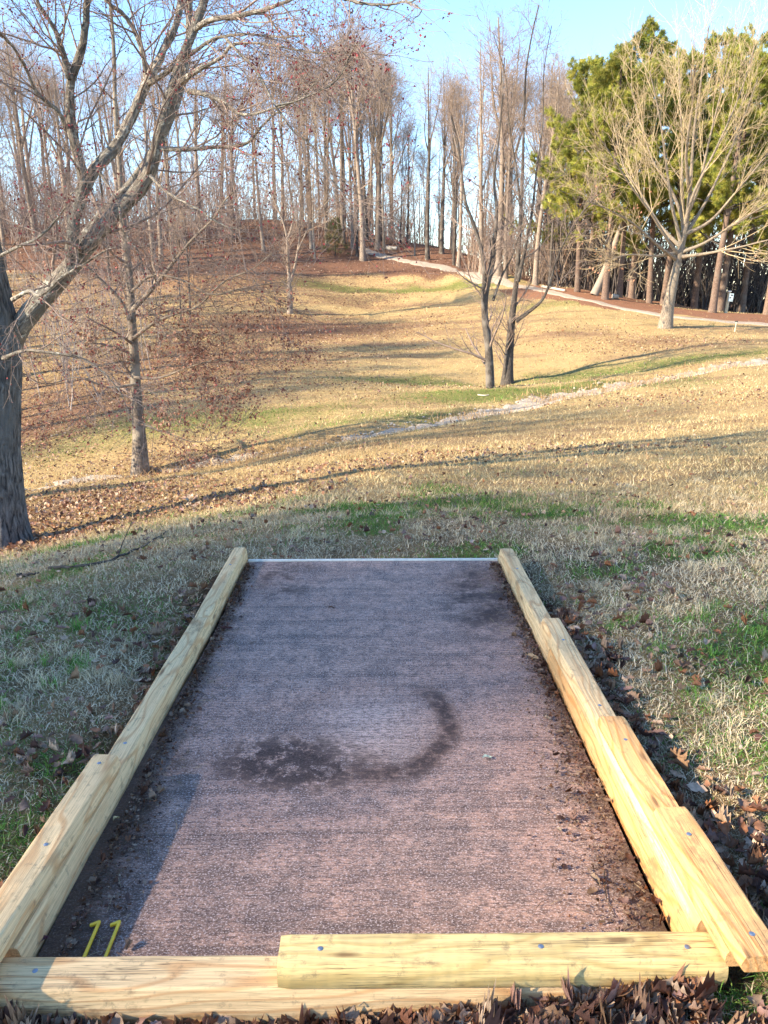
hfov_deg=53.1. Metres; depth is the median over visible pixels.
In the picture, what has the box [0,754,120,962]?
landscape timber
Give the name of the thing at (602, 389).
gully weeds
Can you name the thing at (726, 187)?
pine tree
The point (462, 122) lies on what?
bare tree
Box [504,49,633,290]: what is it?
pine tree
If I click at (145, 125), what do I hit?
bare tree
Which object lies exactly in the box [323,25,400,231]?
bare tree
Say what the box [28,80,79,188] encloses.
bare tree
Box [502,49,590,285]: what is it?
bare tree
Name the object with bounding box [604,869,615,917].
twig
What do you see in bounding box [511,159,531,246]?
bare tree
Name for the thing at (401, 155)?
bare tree
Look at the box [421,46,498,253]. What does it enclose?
bare tree
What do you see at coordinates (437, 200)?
bare tree
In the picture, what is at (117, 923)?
numeral one
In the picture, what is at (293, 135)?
bare tree
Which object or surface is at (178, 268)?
bare tree
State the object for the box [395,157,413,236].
bare tree
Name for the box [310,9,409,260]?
bare tree
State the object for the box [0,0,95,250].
bare tree
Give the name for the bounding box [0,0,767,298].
sky
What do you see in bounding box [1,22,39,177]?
bare tree
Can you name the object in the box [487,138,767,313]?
undergrowth
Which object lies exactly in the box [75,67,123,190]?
bare tree
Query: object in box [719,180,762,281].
bare tree
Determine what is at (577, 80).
pine tree
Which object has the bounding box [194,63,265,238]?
bare tree
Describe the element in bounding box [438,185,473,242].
bare tree
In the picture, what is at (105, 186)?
dead leaves
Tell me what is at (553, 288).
fallen log
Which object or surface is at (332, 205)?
dead leaves
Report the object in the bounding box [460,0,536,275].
bare tree
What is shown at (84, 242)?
maple tree
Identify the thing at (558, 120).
bare tree
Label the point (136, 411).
oak tree
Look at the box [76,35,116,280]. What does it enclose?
bare tree
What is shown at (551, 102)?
bare tree
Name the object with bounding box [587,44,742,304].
pine tree
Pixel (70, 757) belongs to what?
leaves
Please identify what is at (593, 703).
landscape timber
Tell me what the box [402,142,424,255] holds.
bare tree
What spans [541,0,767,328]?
spreading tree
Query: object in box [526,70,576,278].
bare tree
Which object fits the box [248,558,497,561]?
edging strip
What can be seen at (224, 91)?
bare tree
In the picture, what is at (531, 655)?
leaf
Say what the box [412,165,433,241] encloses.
bare tree
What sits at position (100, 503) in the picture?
leaves
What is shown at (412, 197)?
bare tree
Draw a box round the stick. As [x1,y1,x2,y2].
[16,572,39,576]
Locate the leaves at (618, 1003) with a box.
[0,962,767,1023]
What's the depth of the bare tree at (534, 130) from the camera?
67.60 m
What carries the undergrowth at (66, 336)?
on the ground at (524, 347)
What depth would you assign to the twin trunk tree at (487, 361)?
23.80 m
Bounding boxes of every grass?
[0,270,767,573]
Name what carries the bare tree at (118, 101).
on the ground at (524, 347)
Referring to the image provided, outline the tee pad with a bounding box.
[38,561,666,956]
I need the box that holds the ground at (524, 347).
[0,219,767,1023]
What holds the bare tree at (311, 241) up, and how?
on the ground at (524, 347)
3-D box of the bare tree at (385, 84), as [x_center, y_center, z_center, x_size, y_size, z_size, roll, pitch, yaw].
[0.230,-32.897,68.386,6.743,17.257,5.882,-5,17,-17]
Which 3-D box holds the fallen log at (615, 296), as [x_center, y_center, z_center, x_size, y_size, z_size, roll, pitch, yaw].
[13.942,-12.995,46.327,0.376,0.311,0.312,-4,17,-13]
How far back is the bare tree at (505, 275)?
51.00 m
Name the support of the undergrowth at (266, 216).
on the ground at (524, 347)
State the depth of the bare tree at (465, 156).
76.48 m
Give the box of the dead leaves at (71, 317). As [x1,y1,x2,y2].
[7,204,161,381]
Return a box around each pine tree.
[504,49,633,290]
[528,53,670,291]
[534,39,684,299]
[552,14,710,298]
[580,56,690,297]
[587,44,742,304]
[605,53,713,303]
[648,21,767,308]
[660,40,767,312]
[671,29,767,311]
[708,94,767,312]
[714,87,767,314]
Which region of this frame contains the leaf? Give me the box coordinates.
[525,653,537,659]
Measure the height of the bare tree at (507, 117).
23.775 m
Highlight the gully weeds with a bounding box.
[38,360,759,487]
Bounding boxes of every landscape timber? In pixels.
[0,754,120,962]
[0,955,666,1023]
[4,617,210,956]
[195,547,247,636]
[277,932,727,988]
[498,548,550,667]
[541,618,707,931]
[547,649,692,931]
[598,716,738,965]
[653,807,767,971]
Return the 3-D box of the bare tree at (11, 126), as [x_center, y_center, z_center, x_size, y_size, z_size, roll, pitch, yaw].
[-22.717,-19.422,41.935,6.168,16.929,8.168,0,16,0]
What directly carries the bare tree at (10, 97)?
on the ground at (524, 347)
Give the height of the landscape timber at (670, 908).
0.119 m
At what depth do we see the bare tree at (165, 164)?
58.78 m
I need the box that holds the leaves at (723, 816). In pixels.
[683,794,767,921]
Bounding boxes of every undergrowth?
[0,123,273,250]
[1,204,180,410]
[214,142,435,246]
[371,150,543,275]
[445,191,588,287]
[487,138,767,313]
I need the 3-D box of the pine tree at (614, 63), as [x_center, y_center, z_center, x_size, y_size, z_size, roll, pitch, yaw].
[12.193,-19.152,44.202,8.387,13.758,7.176,-3,17,-11]
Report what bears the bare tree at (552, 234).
on the ground at (524, 347)
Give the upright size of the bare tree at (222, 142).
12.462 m
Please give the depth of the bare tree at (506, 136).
75.00 m
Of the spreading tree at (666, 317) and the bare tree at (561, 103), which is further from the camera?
the bare tree at (561, 103)
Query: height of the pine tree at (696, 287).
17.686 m
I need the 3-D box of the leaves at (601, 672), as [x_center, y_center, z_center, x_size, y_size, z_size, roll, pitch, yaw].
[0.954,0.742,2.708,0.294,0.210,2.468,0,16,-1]
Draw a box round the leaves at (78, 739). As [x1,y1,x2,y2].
[0,471,767,1021]
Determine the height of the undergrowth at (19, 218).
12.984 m
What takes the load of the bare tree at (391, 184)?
on the ground at (524, 347)
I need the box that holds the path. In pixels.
[355,246,767,325]
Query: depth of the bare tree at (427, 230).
60.66 m
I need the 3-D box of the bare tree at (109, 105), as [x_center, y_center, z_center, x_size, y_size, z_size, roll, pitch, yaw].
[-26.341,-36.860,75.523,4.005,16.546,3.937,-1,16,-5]
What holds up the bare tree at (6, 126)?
on the ground at (524, 347)
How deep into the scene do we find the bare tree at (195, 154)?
68.40 m
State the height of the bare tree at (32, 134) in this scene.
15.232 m
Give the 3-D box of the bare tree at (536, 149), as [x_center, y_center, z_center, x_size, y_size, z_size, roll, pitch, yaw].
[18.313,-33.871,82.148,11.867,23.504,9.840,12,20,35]
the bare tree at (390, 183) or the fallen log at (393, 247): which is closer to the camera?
the fallen log at (393, 247)
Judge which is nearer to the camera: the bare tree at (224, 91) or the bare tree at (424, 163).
the bare tree at (224, 91)
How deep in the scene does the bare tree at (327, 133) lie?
65.08 m
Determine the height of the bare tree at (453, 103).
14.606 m
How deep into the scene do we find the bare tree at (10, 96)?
78.44 m
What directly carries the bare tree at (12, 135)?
on the ground at (524, 347)
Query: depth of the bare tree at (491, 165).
81.03 m
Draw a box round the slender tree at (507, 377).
[460,0,617,384]
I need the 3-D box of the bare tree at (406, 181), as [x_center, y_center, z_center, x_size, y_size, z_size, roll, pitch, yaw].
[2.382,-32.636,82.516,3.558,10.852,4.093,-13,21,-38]
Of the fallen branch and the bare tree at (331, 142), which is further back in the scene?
the bare tree at (331, 142)
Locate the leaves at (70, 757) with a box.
[0,582,206,887]
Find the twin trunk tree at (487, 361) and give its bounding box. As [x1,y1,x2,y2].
[411,24,572,388]
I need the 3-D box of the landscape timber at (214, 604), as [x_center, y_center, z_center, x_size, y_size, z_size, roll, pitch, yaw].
[-0.853,0.401,4.092,0.090,0.115,1.005,0,16,0]
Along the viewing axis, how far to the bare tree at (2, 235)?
55.35 m
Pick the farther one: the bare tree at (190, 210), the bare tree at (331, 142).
the bare tree at (331, 142)
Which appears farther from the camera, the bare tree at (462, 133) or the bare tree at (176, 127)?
the bare tree at (176, 127)
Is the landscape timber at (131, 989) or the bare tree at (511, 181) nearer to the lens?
the landscape timber at (131, 989)
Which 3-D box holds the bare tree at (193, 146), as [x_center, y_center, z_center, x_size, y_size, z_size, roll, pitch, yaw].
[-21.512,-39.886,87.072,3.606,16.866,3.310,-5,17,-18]
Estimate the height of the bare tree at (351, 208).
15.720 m
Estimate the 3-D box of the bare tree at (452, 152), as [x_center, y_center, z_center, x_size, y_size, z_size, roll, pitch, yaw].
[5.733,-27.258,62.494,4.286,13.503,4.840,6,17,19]
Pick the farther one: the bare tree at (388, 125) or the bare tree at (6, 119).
the bare tree at (388, 125)
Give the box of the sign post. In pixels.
[724,291,733,312]
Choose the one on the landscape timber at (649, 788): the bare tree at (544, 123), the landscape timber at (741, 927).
the landscape timber at (741, 927)
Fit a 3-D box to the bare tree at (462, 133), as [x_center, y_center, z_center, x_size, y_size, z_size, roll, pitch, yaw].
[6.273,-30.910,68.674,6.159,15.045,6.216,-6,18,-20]
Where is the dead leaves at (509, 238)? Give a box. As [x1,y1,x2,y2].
[452,195,583,277]
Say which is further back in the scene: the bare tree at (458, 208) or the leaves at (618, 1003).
the bare tree at (458, 208)
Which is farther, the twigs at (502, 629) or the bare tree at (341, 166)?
the bare tree at (341, 166)
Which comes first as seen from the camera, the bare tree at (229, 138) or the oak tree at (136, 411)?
the oak tree at (136, 411)
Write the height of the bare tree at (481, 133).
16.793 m
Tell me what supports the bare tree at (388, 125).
on the ground at (524, 347)
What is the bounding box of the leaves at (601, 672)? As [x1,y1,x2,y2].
[545,602,767,928]
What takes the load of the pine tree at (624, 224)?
on the ground at (524, 347)
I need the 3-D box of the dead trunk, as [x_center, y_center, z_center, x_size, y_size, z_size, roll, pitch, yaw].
[13.529,-15.481,46.584,1.804,4.716,0.513,-2,16,-6]
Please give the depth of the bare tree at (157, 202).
59.26 m
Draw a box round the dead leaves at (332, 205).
[246,149,421,227]
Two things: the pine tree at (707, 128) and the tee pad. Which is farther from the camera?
the pine tree at (707, 128)
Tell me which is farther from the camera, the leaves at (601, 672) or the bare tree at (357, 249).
the bare tree at (357, 249)
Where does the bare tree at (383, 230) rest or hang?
on the ground at (524, 347)
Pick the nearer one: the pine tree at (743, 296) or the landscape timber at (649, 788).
the landscape timber at (649, 788)
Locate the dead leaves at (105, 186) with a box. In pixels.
[0,132,239,232]
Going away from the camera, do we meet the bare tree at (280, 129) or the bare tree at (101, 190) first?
the bare tree at (101, 190)
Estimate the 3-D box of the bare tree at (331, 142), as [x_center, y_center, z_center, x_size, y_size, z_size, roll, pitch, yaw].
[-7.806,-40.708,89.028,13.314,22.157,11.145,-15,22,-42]
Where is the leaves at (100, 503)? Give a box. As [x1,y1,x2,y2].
[0,233,767,565]
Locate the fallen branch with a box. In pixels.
[48,502,178,568]
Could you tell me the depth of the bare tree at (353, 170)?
87.19 m
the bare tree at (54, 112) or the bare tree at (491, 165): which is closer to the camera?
the bare tree at (54, 112)
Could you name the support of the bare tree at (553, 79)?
on the ground at (524, 347)
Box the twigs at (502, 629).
[71,564,651,956]
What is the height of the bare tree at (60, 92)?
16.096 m
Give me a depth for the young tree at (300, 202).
43.27 m
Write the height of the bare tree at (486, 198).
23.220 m
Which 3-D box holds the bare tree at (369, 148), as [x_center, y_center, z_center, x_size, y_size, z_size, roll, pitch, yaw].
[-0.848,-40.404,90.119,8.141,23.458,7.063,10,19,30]
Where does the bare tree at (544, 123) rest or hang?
on the ground at (524, 347)
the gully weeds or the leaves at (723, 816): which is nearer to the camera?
the leaves at (723, 816)
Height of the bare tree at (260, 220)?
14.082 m
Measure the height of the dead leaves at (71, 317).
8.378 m
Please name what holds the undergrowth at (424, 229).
on the ground at (524, 347)
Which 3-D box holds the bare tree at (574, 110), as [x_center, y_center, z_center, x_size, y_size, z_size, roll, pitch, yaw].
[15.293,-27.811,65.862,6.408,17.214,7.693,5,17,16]
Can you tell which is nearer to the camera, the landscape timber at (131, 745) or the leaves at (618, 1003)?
the leaves at (618, 1003)
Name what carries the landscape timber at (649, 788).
on the landscape timber at (593, 703)
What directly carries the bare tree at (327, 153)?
on the ground at (524, 347)
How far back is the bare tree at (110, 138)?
55.11 m
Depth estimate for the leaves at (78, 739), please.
3.67 m
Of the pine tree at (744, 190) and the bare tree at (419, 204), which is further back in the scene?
the bare tree at (419, 204)
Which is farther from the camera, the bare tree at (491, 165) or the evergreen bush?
the bare tree at (491, 165)
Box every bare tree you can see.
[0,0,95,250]
[0,28,64,212]
[0,32,26,143]
[0,44,28,199]
[0,48,41,239]
[0,53,109,226]
[0,55,58,227]
[0,59,18,233]
[0,62,12,158]
[0,67,29,243]
[0,93,35,222]
[0,97,23,267]
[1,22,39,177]
[1,65,80,257]
[7,43,82,222]
[11,38,111,206]
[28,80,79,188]
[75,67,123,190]
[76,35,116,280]
[77,49,134,266]
[83,54,150,181]
[93,47,183,285]
[98,44,204,261]
[101,48,129,173]
[121,52,181,259]
[150,182,206,318]
[158,44,216,202]
[159,202,191,319]
[172,62,218,230]
[179,21,259,218]
[182,87,208,201]
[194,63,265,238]
[203,70,261,232]
[206,90,235,221]
[233,61,271,218]
[234,69,301,250]
[242,18,298,219]
[243,27,309,225]
[267,54,323,230]
[270,47,331,248]
[277,86,318,181]
[284,30,328,220]
[285,62,377,213]
[287,35,343,222]
[292,61,372,245]
[292,91,355,236]
[299,104,331,258]
[307,12,401,215]
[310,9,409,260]
[317,76,389,248]
[321,18,399,243]
[322,21,354,231]
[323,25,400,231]
[325,28,385,239]
[337,65,378,256]
[339,43,414,219]
[346,46,420,249]
[349,48,406,212]
[350,69,436,238]
[351,69,408,231]
[355,30,432,240]
[357,54,417,230]
[364,70,403,249]
[374,162,400,225]
[375,108,426,243]
[383,126,421,242]
[384,153,398,226]
[386,156,425,224]
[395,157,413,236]
[396,180,418,239]
[400,41,465,259]
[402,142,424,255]
[407,129,448,241]
[409,68,492,267]
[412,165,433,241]
[417,67,486,252]
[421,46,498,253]
[423,95,490,249]
[430,138,450,246]
[431,73,494,250]
[431,82,484,258]
[431,188,450,233]
[436,120,487,207]
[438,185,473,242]
[441,80,477,264]
[445,18,537,273]
[457,128,489,237]
[458,50,550,229]
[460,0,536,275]
[466,148,487,250]
[468,146,499,217]
[471,130,528,223]
[476,158,495,245]
[478,58,571,278]
[482,44,538,268]
[483,201,494,236]
[488,45,596,277]
[488,56,540,212]
[497,150,535,249]
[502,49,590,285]
[509,61,578,193]
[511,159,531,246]
[516,82,576,242]
[524,102,580,221]
[525,99,581,286]
[526,45,577,272]
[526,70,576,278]
[529,37,601,277]
[529,72,579,242]
[549,85,578,200]
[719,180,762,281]
[741,227,767,305]
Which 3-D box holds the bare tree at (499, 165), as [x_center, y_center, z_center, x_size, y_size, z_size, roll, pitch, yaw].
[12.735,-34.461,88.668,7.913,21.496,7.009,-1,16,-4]
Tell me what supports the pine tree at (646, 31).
on the ground at (524, 347)
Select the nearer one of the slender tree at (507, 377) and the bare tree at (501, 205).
the slender tree at (507, 377)
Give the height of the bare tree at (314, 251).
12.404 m
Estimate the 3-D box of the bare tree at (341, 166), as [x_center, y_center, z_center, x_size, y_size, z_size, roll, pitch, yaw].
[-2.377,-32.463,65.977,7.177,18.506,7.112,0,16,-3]
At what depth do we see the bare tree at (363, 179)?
68.42 m
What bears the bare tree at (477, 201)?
on the ground at (524, 347)
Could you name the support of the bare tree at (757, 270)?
on the ground at (524, 347)
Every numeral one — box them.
[82,920,100,956]
[104,920,120,956]
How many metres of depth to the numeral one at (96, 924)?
1.90 m
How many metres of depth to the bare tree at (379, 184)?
65.34 m
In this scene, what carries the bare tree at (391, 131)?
on the ground at (524, 347)
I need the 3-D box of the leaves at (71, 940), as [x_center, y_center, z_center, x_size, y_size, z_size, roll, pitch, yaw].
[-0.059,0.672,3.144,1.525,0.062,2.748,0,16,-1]
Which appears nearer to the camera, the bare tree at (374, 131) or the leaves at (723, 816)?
the leaves at (723, 816)
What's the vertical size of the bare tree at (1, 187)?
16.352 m
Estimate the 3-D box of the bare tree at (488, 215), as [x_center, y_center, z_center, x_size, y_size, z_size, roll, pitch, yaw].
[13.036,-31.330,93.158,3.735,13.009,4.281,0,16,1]
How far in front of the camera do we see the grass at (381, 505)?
11.35 m
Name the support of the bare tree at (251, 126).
on the ground at (524, 347)
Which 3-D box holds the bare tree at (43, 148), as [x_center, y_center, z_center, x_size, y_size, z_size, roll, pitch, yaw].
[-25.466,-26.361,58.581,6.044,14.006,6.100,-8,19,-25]
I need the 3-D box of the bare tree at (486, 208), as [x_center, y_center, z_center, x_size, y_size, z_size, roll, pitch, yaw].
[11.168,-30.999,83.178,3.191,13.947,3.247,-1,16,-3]
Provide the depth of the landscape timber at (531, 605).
3.86 m
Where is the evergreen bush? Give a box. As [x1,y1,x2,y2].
[321,216,349,255]
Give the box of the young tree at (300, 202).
[247,90,367,313]
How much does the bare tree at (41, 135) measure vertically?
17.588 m
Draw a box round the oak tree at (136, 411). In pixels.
[0,0,332,477]
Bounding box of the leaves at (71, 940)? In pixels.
[59,561,666,956]
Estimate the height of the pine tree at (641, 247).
14.038 m
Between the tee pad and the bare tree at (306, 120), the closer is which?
the tee pad
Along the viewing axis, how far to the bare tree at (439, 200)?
92.40 m
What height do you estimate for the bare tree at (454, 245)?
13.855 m
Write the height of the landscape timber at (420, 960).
0.075 m
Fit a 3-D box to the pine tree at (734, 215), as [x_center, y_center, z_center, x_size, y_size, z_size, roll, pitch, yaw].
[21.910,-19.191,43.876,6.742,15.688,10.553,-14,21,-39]
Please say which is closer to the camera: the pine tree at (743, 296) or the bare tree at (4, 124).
the pine tree at (743, 296)
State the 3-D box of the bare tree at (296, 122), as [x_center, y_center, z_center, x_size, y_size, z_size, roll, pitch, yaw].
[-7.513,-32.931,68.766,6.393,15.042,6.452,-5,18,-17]
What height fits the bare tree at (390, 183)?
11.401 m
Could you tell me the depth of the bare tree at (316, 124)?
86.67 m
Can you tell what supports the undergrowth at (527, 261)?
on the ground at (524, 347)
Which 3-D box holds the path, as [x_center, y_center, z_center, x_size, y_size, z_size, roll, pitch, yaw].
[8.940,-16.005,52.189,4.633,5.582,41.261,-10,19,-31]
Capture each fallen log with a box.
[386,246,396,249]
[541,285,565,290]
[612,294,618,298]
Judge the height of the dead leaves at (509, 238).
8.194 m
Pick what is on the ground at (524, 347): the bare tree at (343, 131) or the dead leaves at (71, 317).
the bare tree at (343, 131)
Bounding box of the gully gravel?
[26,359,767,492]
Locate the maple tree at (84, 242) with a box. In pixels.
[0,0,476,549]
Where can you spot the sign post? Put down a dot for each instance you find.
(730, 295)
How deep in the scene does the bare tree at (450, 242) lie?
72.56 m
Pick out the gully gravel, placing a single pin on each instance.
(757, 362)
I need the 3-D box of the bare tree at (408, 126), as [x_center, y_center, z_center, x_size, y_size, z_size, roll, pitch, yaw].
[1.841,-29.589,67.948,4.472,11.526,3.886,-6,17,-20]
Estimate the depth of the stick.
5.15 m
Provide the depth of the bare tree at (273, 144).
75.21 m
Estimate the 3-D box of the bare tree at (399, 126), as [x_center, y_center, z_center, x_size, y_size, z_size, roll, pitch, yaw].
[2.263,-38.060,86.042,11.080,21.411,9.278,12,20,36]
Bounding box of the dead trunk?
[590,218,622,295]
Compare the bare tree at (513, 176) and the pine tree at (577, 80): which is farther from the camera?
the bare tree at (513, 176)
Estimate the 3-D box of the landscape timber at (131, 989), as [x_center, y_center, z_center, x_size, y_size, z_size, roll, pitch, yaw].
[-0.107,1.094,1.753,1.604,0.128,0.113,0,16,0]

